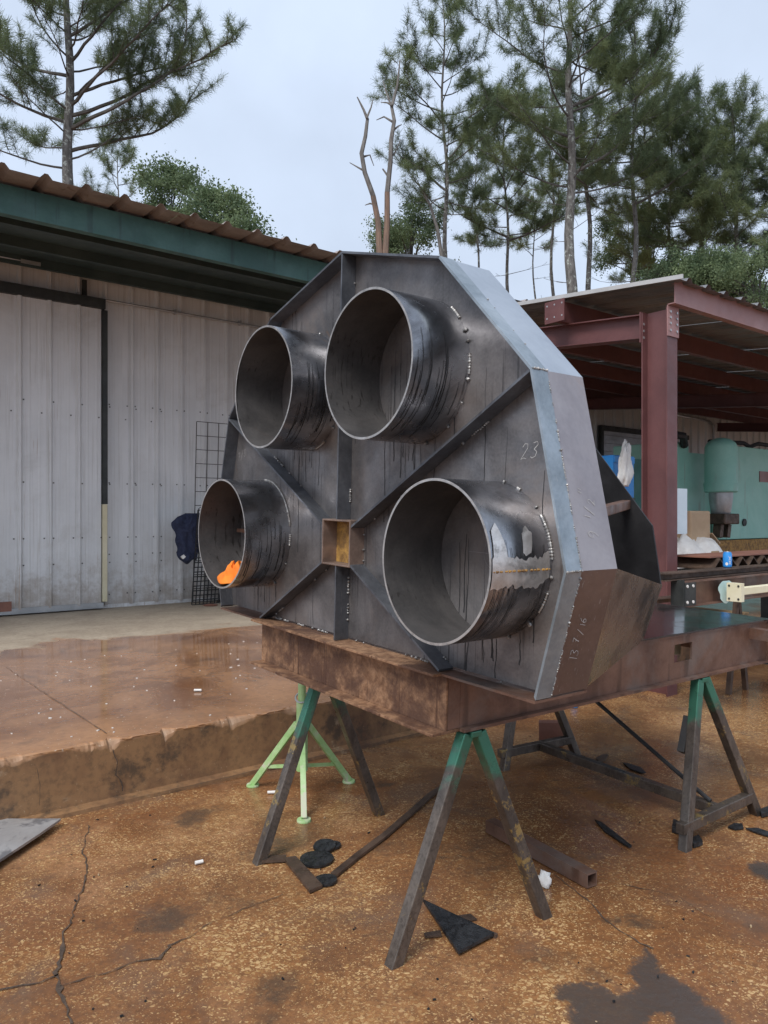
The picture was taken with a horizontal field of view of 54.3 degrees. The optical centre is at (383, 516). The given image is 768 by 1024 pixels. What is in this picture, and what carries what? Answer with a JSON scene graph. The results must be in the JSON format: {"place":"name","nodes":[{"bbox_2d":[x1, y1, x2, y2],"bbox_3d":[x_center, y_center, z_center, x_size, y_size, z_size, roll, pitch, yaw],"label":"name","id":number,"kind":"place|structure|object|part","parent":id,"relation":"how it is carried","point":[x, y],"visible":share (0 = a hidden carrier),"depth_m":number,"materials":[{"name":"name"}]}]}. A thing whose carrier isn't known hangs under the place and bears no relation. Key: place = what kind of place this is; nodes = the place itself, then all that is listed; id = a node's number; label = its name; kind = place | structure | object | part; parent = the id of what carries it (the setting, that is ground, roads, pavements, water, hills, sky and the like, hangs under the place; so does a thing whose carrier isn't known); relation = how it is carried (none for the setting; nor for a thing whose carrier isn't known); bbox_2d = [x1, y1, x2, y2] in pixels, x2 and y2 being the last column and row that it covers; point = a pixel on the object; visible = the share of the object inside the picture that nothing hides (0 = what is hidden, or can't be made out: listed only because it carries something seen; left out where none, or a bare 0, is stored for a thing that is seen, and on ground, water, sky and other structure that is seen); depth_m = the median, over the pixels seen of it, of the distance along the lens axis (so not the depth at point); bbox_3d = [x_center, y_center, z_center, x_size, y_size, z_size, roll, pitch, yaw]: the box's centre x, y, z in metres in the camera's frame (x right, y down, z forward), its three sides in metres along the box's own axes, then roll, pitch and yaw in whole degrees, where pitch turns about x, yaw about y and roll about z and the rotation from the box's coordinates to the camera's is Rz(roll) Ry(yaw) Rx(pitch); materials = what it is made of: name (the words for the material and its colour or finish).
{"place":"outdoors","nodes":[
{"label":"outdoors","id":0,"kind":"place"},
{"bbox_2d":[0,664,767,1023],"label":"ground","id":1,"kind":"structure","parent":0,"point":[176,934],"depth_m":3.03,"materials":[{"name":"brown concrete"}]},
{"bbox_2d":[0,818,60,861],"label":"steel sheet","id":2,"kind":"object","parent":1,"relation":"on","point":[16,834],"visible":1,"depth_m":3.59,"materials":[{"name":"grey metal"}]},
{"bbox_2d":[74,124,145,201],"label":"pine tree","id":3,"kind":"object","parent":1,"relation":"on","point":[127,148],"visible":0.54,"depth_m":37.32,"materials":[{"name":"green plant"}]},
{"bbox_2d":[0,0,249,188],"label":"pine tree","id":4,"kind":"object","parent":1,"relation":"on","point":[117,54],"visible":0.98,"depth_m":26.82,"materials":[{"name":"green plant"}]},
{"bbox_2d":[121,149,213,222],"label":"broadleaf tree","id":5,"kind":"object","parent":1,"relation":"on","point":[167,178],"visible":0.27,"depth_m":22.70,"materials":[{"name":"green plant"}]},
{"bbox_2d":[168,175,260,227],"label":"broadleaf tree","id":6,"kind":"object","parent":1,"relation":"on","point":[213,201],"visible":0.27,"depth_m":21.52,"materials":[{"name":"green plant"}]},
{"bbox_2d":[208,202,296,239],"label":"broadleaf tree","id":7,"kind":"object","parent":1,"relation":"on","point":[241,224],"visible":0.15,"depth_m":20.55,"materials":[{"name":"green plant"}]},
{"bbox_2d":[246,683,354,823],"bbox_3d":[-0.481,1.185,4.098,0.624,0.730,0.634,0,0,0],"label":"tripod stand","id":8,"kind":"object","parent":1,"relation":"on","point":[303,765],"visible":0.77,"depth_m":4.21,"materials":[{"name":"green paint"}]},
{"bbox_2d":[285,856,322,892],"bbox_3d":[-0.349,1.538,3.237,0.065,0.012,0.332,0,0,-26],"label":"flat bar","id":9,"kind":"object","parent":1,"relation":"on","point":[308,879],"visible":1,"depth_m":3.21,"materials":[{"name":"brown metal"}]},
{"bbox_2d":[300,850,333,867],"bbox_3d":[-0.302,1.538,3.371,0.152,0.011,0.155,0,0,0],"label":"steel disc","id":10,"kind":"object","parent":1,"relation":"on","point":[315,859],"visible":1,"depth_m":3.36,"materials":[{"name":"black metal"}]},
{"bbox_2d":[313,839,335,851],"bbox_3d":[-0.277,1.530,3.486,0.105,0.012,0.104,-6,9,-17],"label":"steel disc","id":11,"kind":"object","parent":1,"relation":"on","point":[328,845],"visible":1,"depth_m":3.48,"materials":[{"name":"black metal"}]},
{"bbox_2d":[316,873,336,886],"bbox_3d":[-0.247,1.538,3.176,0.095,0.011,0.095,0,0,0],"label":"steel disc","id":12,"kind":"object","parent":1,"relation":"on","point":[326,880],"visible":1,"depth_m":3.17,"materials":[{"name":"black metal"}]},
{"bbox_2d":[334,840,340,848],"bbox_3d":[-0.240,1.538,3.514,0.076,0.011,0.076,0,0,0],"label":"steel disc","id":13,"kind":"object","parent":1,"relation":"on","point":[338,844],"visible":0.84,"depth_m":3.51,"materials":[{"name":"black metal"}]},
{"bbox_2d":[350,60,401,252],"bbox_3d":[-0.299,-7.479,27.013,1.908,18.058,0.465,0,0,0],"label":"dead tree","id":14,"kind":"object","parent":1,"relation":"on","point":[381,248],"visible":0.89,"depth_m":27.01,"materials":[{"name":"orange wood"}]},
{"bbox_2d":[0,598,760,819],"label":"concrete slab","id":15,"kind":"structure","parent":1,"relation":"on","point":[159,741],"depth_m":4.91,"materials":[{"name":"concrete"}]},
{"bbox_2d":[0,641,257,736],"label":"paint flecks","id":16,"kind":"object","parent":15,"relation":"on","point":[134,686],"visible":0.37,"depth_m":5.33,"materials":[{"name":"white paint"}]},
{"bbox_2d":[191,510,220,604],"bbox_3d":[-2.368,0.556,10.326,0.512,1.327,0.026,0,9,-38],"label":"wire panel","id":17,"kind":"object","parent":15,"relation":"on","point":[204,585],"visible":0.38,"depth_m":10.27,"materials":[{"name":"black metal"}]},
{"bbox_2d":[171,507,200,563],"bbox_3d":[-2.634,0.250,10.122,0.466,0.780,0.129,0,0,-38],"label":"work jacket","id":18,"kind":"object","parent":17,"relation":"hanging from","point":[183,526],"visible":0.86,"depth_m":10.07,"materials":[{"name":"blue fabric"}]},
{"bbox_2d":[193,421,225,602],"bbox_3d":[-2.313,-0.063,10.723,0.840,2.540,0.020,0,3,-38],"label":"wire panel","id":19,"kind":"object","parent":15,"relation":"on","point":[207,450],"visible":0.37,"depth_m":10.53,"materials":[{"name":"black metal"}]},
{"bbox_2d":[602,455,634,499],"bbox_3d":[2.505,0.270,8.354,0.430,1.880,0.412,0,0,-38],"label":"blue box","id":20,"kind":"object","parent":15,"relation":"on","point":[611,461],"visible":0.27,"depth_m":8.13,"materials":[{"name":"plastic"}]},
{"bbox_2d":[617,439,633,486],"bbox_3d":[2.564,-0.586,8.010,0.204,0.507,0.148,9,-5,-37],"label":"white cloth","id":21,"kind":"object","parent":20,"relation":"on","point":[625,472],"visible":0.81,"depth_m":7.96,"materials":[{"name":"fabric"}]},
{"bbox_2d":[634,459,640,508],"bbox_3d":[3.428,0.200,10.700,1.050,2.020,0.512,0,0,-38],"label":"green cabinet","id":22,"kind":"object","parent":15,"relation":"on","point":[637,480],"visible":0.07,"depth_m":10.48,"materials":[{"name":"metal"}]},
{"bbox_3d":[3.580,0.310,10.501,0.850,1.200,0.010,0,0,-37],"label":"guard door","id":23,"kind":"part","parent":22,"relation":"part of","materials":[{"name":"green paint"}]},
{"bbox_2d":[613,431,767,551],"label":"press brake","id":24,"kind":"object","parent":15,"relation":"on","point":[723,482],"visible":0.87,"depth_m":11.73,"materials":[{"name":"green paint"}]},
{"bbox_2d":[331,786,439,876],"bbox_3d":[0.078,1.538,3.782,0.052,0.012,1.265,0,0,28],"label":"steel strip","id":25,"kind":"object","parent":1,"relation":"on","point":[373,843],"visible":0.89,"depth_m":3.60,"materials":[{"name":"metal"}]},
{"bbox_2d":[38,736,751,1021],"bbox_3d":[0.495,1.546,3.518,4.163,0.005,2.522,0,0,-30],"label":"grit","id":26,"kind":"object","parent":1,"relation":"on","point":[282,978],"visible":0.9,"depth_m":2.61,"materials":[{"name":"brown gravel"}]},
{"bbox_2d":[252,688,552,969],"bbox_3d":[-0.017,1.166,3.205,0.805,0.824,1.243,0,0,-33],"label":"sawhorse","id":27,"kind":"object","parent":1,"relation":"on","point":[421,875],"visible":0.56,"depth_m":2.83,"materials":[{"name":"paint"}]},
{"bbox_2d":[361,192,460,261],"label":"broadleaf tree","id":28,"kind":"object","parent":1,"relation":"on","point":[400,234],"visible":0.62,"depth_m":32.08,"materials":[{"name":"green plant"}]},
{"bbox_2d":[409,173,443,256],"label":"bare sapling","id":29,"kind":"object","parent":1,"relation":"on","point":[437,230],"visible":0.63,"depth_m":29.96,"materials":[{"name":"plant"}]},
{"bbox_2d":[424,930,441,937],"bbox_3d":[0.180,1.542,2.769,0.065,0.006,0.034,0,0,-8],"label":"steel sliver","id":30,"kind":"object","parent":1,"relation":"on","point":[437,933],"visible":1,"depth_m":2.76,"materials":[{"name":"grey metal"}]},
{"bbox_2d":[364,0,537,257],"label":"pine tree","id":31,"kind":"object","parent":1,"relation":"on","point":[469,128],"visible":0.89,"depth_m":30.44,"materials":[{"name":"green plant"}]},
{"bbox_2d":[423,899,497,954],"bbox_3d":[0.299,1.540,2.839,0.188,0.027,0.375,0,0,-16],"label":"triangular plate","id":32,"kind":"object","parent":1,"relation":"on","point":[462,934],"visible":0.96,"depth_m":2.77,"materials":[{"name":"black metal"}]},
{"bbox_2d":[458,914,476,920],"bbox_3d":[0.288,1.542,2.874,0.125,0.006,0.049,0,0,-18],"label":"steel sliver","id":33,"kind":"object","parent":1,"relation":"on","point":[470,917],"visible":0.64,"depth_m":2.88,"materials":[{"name":"metal"}]},
{"bbox_2d":[420,128,519,267],"bbox_3d":[4.753,-9.724,40.377,4.910,22.563,4.925,0,0,-34],"label":"pine tree","id":34,"kind":"object","parent":1,"relation":"on","point":[472,241],"visible":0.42,"depth_m":39.85,"materials":[{"name":"green plant"}]},
{"bbox_2d":[438,92,582,292],"bbox_3d":[5.573,-8.861,34.346,5.608,20.834,6.355,0,0,-39],"label":"pine tree","id":35,"kind":"object","parent":1,"relation":"on","point":[545,222],"visible":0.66,"depth_m":33.78,"materials":[{"name":"green plant"}]},
{"bbox_2d":[509,181,564,298],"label":"pine tree","id":36,"kind":"object","parent":1,"relation":"on","point":[521,245],"visible":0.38,"depth_m":41.71,"materials":[{"name":"green plant"}]},
{"bbox_2d":[486,818,596,888],"bbox_3d":[0.695,1.515,3.406,0.058,0.058,0.657,0,0,-32],"label":"square tube","id":37,"kind":"object","parent":1,"relation":"on","point":[581,874],"visible":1,"depth_m":3.29,"materials":[{"name":"brown metal"}]},
{"bbox_2d":[538,870,551,888],"bbox_3d":[0.669,1.515,3.148,0.069,0.065,0.068,0,0,0],"label":"paper scrap","id":38,"kind":"object","parent":1,"relation":"on","point":[545,879],"visible":0.82,"depth_m":3.13,"materials":[{"name":"white paper"}]},
{"bbox_2d":[539,720,562,746],"bbox_3d":[1.131,1.464,5.071,0.180,0.160,0.071,0,0,0],"label":"leaning plate","id":39,"kind":"object","parent":1,"relation":"on","point":[548,729],"visible":0.5,"depth_m":5.04,"materials":[{"name":"brown metal"}]},
{"bbox_2d":[500,65,620,297],"bbox_3d":[8.529,-10.613,37.833,5.160,24.350,4.963,0,0,-16],"label":"pine tree","id":40,"kind":"object","parent":1,"relation":"on","point":[549,189],"visible":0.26,"depth_m":37.87,"materials":[{"name":"green plant"}]},
{"bbox_2d":[454,0,688,293],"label":"pine tree","id":41,"kind":"object","parent":1,"relation":"on","point":[511,102],"visible":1,"depth_m":26.20,"materials":[{"name":"green plant"}]},
{"bbox_2d":[502,21,664,289],"bbox_3d":[7.951,-9.147,30.736,6.276,21.443,5.514,0,0,45],"label":"pine tree","id":42,"kind":"object","parent":1,"relation":"on","point":[553,166],"visible":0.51,"depth_m":29.87,"materials":[{"name":"green plant"}]},
{"bbox_2d":[596,754,608,761],"bbox_3d":[1.391,1.542,4.791,0.060,0.006,0.182,0,0,26],"label":"steel offcut","id":43,"kind":"object","parent":1,"relation":"on","point":[602,758],"visible":0.88,"depth_m":4.79,"materials":[{"name":"brown metal"}]},
{"bbox_2d":[595,819,631,847],"bbox_3d":[1.106,1.540,3.651,0.039,0.008,0.324,0,0,-13],"label":"steel offcut","id":44,"kind":"object","parent":1,"relation":"on","point":[609,831],"visible":1,"depth_m":3.64,"materials":[{"name":"black metal"}]},
{"bbox_2d":[579,198,654,285],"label":"pine tree","id":45,"kind":"object","parent":1,"relation":"on","point":[615,278],"visible":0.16,"depth_m":40.66,"materials":[{"name":"green plant"}]},
{"bbox_2d":[497,676,761,852],"bbox_3d":[1.290,1.166,4.250,0.743,0.824,1.432,0,0,-35],"label":"sawhorse","id":46,"kind":"object","parent":1,"relation":"on","point":[689,822],"visible":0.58,"depth_m":3.80,"materials":[{"name":"paint"}]},
{"bbox_2d":[198,251,767,737],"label":"steel housing","id":47,"kind":"object","parent":46,"relation":"on","point":[420,511],"visible":0.99,"depth_m":2.88,"materials":[{"name":"metal"}]},
{"bbox_2d":[217,560,240,583],"bbox_3d":[-0.739,0.280,3.794,0.181,0.116,0.316,0,2,-37],"label":"orange rag","id":48,"kind":"object","parent":47,"relation":"in","point":[228,575],"visible":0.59,"depth_m":3.76,"materials":[{"name":"fabric"}]},
{"bbox_2d":[623,762,645,772],"bbox_3d":[1.540,1.542,4.605,0.073,0.006,0.191,0,0,-4],"label":"steel offcut","id":49,"kind":"object","parent":1,"relation":"on","point":[634,768],"visible":1,"depth_m":4.60,"materials":[{"name":"grey metal"}]},
{"bbox_2d":[550,0,722,282],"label":"pine tree","id":50,"kind":"object","parent":1,"relation":"on","point":[673,184],"visible":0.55,"depth_m":28.66,"materials":[{"name":"green plant"}]},
{"bbox_2d":[586,197,691,285],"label":"pine tree","id":51,"kind":"object","parent":1,"relation":"on","point":[609,226],"visible":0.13,"depth_m":35.85,"materials":[{"name":"green plant"}]},
{"bbox_2d":[517,274,767,696],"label":"lean to canopy","id":52,"kind":"object","parent":1,"relation":"on","point":[661,352],"visible":0.71,"depth_m":7.30,"materials":[{"name":"metal"}]},
{"bbox_2d":[586,44,725,279],"bbox_3d":[11.986,-10.353,34.737,5.766,23.825,6.354,0,0,-40],"label":"pine tree","id":53,"kind":"object","parent":1,"relation":"on","point":[614,217],"visible":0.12,"depth_m":34.77,"materials":[{"name":"green plant"}]},
{"bbox_2d":[582,89,745,276],"bbox_3d":[12.690,-8.460,33.089,7.510,20.044,4.711,0,0,0],"label":"pine tree","id":54,"kind":"object","parent":1,"relation":"on","point":[622,252],"visible":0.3,"depth_m":32.68,"materials":[{"name":"green plant"}]},
{"bbox_2d":[672,819,678,833],"bbox_3d":[1.448,1.530,3.700,0.043,0.030,0.116,0,0,24],"label":"steel offcut","id":55,"kind":"object","parent":1,"relation":"on","point":[674,826],"visible":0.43,"depth_m":3.67,"materials":[{"name":"grey metal"}]},
{"bbox_2d":[612,65,765,260],"bbox_3d":[13.301,-8.402,31.240,6.876,19.939,5.365,0,0,-28],"label":"pine tree","id":56,"kind":"object","parent":1,"relation":"on","point":[703,217],"visible":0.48,"depth_m":30.55,"materials":[{"name":"green plant"}]},
{"bbox_2d":[631,234,762,297],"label":"broadleaf tree","id":57,"kind":"object","parent":1,"relation":"on","point":[686,265],"visible":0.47,"depth_m":26.44,"materials":[{"name":"green plant"}]},
{"bbox_2d":[692,835,702,847],"bbox_3d":[1.480,1.534,3.544,0.115,0.020,0.051,0,0,-35],"label":"steel offcut","id":58,"kind":"object","parent":1,"relation":"on","point":[697,840],"visible":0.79,"depth_m":3.52,"materials":[{"name":"black metal"}]},
{"bbox_2d":[662,69,767,268],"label":"pine tree","id":59,"kind":"object","parent":1,"relation":"on","point":[738,110],"visible":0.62,"depth_m":29.25,"materials":[{"name":"green plant"}]},
{"bbox_2d":[677,550,767,664],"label":"folded sheets","id":60,"kind":"object","parent":1,"relation":"on","point":[705,560],"visible":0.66,"depth_m":6.88,"materials":[{"name":"brown metal"}]},
{"bbox_2d":[691,231,767,308],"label":"broadleaf tree","id":61,"kind":"object","parent":1,"relation":"on","point":[758,291],"visible":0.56,"depth_m":25.30,"materials":[{"name":"green plant"}]},
{"bbox_2d":[693,93,767,262],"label":"pine tree","id":62,"kind":"object","parent":1,"relation":"on","point":[762,127],"visible":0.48,"depth_m":29.27,"materials":[{"name":"green plant"}]},
{"bbox_2d":[728,823,743,829],"bbox_3d":[1.763,1.542,3.732,0.094,0.006,0.059,0,0,-41],"label":"steel offcut","id":63,"kind":"object","parent":1,"relation":"on","point":[736,826],"visible":1,"depth_m":3.72,"materials":[{"name":"grey metal"}]},
{"bbox_2d":[725,602,748,694],"bbox_3d":[3.309,1.097,6.394,0.339,0.913,0.900,0,0,-37],"label":"trestle","id":64,"kind":"object","parent":1,"relation":"on","point":[737,608],"visible":0.3,"depth_m":6.61,"materials":[{"name":"brown metal"}]},
{"bbox_2d":[671,572,767,606],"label":"steel beam","id":65,"kind":"structure","parent":64,"relation":"on","point":[697,592],"depth_m":5.53,"materials":[{"name":"black metal"}]},
{"bbox_2d":[660,564,767,581],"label":"steel channel","id":66,"kind":"object","parent":65,"relation":"on","point":[666,576],"visible":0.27,"depth_m":5.65,"materials":[{"name":"metal"}]},
{"bbox_2d":[723,552,731,567],"bbox_3d":[2.676,0.333,5.839,0.066,0.122,0.066,0,0,6],"label":"drink can","id":67,"kind":"object","parent":66,"relation":"on","point":[727,559],"visible":1,"depth_m":5.81,"materials":[{"name":"blue metal"}]},
{"bbox_2d":[727,582,767,601],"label":"cream tube","id":68,"kind":"object","parent":65,"relation":"attached to","point":[736,592],"visible":1,"depth_m":5.51,"materials":[{"name":"paint"}]},
{"bbox_2d":[746,828,767,836],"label":"steel offcut","id":69,"kind":"object","parent":1,"relation":"on","point":[760,831],"visible":1,"depth_m":3.67,"materials":[{"name":"grey metal"}]},
{"bbox_2d":[760,806,767,816],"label":"steel offcut","id":70,"kind":"object","parent":1,"relation":"on","point":[764,812],"visible":1,"depth_m":3.87,"materials":[{"name":"grey metal"}]},
{"bbox_2d":[0,162,767,615],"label":"workshop building","id":71,"kind":"structure","parent":0,"point":[128,326],"depth_m":9.68,"materials":[{"name":"grey metal"}]},
{"bbox_2d":[0,281,161,614],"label":"sliding door","id":72,"kind":"structure","parent":71,"relation":"in","point":[54,343],"depth_m":9.45,"materials":[{"name":"grey metal"}]},
{"bbox_2d":[598,425,688,455],"bbox_3d":[6.089,-0.415,17.373,3.500,3.170,0.080,0,0,-38],"label":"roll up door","id":73,"kind":"structure","parent":71,"relation":"in","point":[612,435],"depth_m":16.60,"materials":[{"name":"metal"}]},
{"bbox_2d":[0,0,767,302],"label":"sky","id":74,"kind":"structure","parent":0,"point":[285,124],"materials":[{"name":"white"}]},
{"bbox_2d":[656,595,670,602],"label":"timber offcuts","id":75,"kind":"object","parent":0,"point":[663,599],"depth_m":5.60,"materials":[{"name":"brown wood"}]},
{"bbox_2d":[690,607,748,614],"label":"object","id":76,"kind":"object","parent":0,"point":[730,611],"visible":0.06,"depth_m":8.72,"materials":[{"name":"brown wood"}]},
{"bbox_2d":[677,534,722,568],"bbox_3d":[3.493,0.547,8.603,0.886,0.836,0.840,0,0,-38],"label":"wrapped bundle","id":77,"kind":"object","parent":76,"relation":"on","point":[686,544],"visible":0.12,"depth_m":8.38,"materials":[{"name":"white plastic"}]},
{"bbox_2d":[677,511,719,543],"bbox_3d":[3.588,0.200,8.739,0.577,0.540,0.419,0,0,-38],"label":"cardboard box","id":78,"kind":"object","parent":77,"relation":"on","point":[698,523],"visible":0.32,"depth_m":8.54,"materials":[{"name":"beige cardboard"}]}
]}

